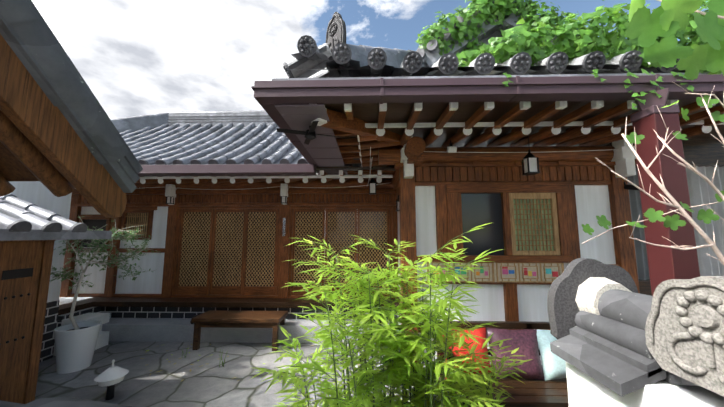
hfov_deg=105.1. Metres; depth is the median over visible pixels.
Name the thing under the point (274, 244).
door glass
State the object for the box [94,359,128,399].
garden lamp
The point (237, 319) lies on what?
low wooden bench
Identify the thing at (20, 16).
gate tile roof
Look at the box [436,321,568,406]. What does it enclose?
porch bench
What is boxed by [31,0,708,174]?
sky
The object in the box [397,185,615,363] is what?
wing plaster walls
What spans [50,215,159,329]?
potted tree
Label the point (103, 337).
white steps
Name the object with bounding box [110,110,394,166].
wing tile roof
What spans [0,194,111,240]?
store tile roof
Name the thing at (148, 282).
back wing plaster walls
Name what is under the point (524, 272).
wing colour band
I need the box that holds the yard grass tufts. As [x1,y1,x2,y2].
[182,338,354,371]
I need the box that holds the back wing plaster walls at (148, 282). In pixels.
[60,206,167,293]
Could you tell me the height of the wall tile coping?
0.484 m
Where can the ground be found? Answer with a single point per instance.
(209, 382)
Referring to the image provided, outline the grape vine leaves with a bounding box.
[603,0,723,80]
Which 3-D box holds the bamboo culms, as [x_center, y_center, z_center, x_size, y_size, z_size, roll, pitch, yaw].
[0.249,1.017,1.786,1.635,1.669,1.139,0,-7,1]
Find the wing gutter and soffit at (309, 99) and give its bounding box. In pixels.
[251,74,723,178]
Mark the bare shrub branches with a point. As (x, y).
(708, 240)
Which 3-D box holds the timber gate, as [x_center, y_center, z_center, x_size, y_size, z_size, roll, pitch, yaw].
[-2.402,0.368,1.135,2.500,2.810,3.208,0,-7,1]
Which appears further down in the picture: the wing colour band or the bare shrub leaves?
the wing colour band
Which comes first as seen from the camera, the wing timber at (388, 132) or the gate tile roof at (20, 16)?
the gate tile roof at (20, 16)
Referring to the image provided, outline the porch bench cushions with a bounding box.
[442,327,566,380]
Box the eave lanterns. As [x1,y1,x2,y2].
[75,121,638,235]
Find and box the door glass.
[179,212,387,286]
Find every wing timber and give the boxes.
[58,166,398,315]
[285,99,723,363]
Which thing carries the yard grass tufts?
on the ground
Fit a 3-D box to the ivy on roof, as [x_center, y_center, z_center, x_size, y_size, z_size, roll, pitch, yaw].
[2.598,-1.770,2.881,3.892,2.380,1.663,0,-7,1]
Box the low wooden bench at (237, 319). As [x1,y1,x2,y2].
[191,310,287,350]
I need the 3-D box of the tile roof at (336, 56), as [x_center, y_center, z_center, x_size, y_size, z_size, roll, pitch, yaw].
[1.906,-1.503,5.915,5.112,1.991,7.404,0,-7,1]
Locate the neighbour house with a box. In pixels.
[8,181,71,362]
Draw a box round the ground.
[35,263,542,406]
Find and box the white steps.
[53,313,109,355]
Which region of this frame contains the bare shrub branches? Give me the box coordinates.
[582,82,723,265]
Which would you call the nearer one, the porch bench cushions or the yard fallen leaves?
the porch bench cushions
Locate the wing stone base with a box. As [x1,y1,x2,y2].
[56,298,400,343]
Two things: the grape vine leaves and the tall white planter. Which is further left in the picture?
the tall white planter
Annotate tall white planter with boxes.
[54,320,101,373]
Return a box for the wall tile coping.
[0,258,723,406]
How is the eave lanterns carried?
attached to the tile roof at (336, 56)
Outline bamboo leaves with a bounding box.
[249,222,532,406]
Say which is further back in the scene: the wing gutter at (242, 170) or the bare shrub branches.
the wing gutter at (242, 170)
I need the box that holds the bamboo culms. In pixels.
[267,230,512,406]
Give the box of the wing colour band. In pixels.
[426,262,563,282]
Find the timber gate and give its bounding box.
[0,0,142,403]
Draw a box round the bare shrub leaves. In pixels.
[582,95,723,234]
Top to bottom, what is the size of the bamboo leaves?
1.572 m
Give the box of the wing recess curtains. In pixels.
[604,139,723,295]
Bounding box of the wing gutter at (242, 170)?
[138,164,316,176]
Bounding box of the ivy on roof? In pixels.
[415,0,723,109]
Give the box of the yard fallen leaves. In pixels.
[140,344,358,380]
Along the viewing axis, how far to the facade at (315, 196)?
4.99 m
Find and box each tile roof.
[0,0,128,163]
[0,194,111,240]
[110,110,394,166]
[272,1,721,80]
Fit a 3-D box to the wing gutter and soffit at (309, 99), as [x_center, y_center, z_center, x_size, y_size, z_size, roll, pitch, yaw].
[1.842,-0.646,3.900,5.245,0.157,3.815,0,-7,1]

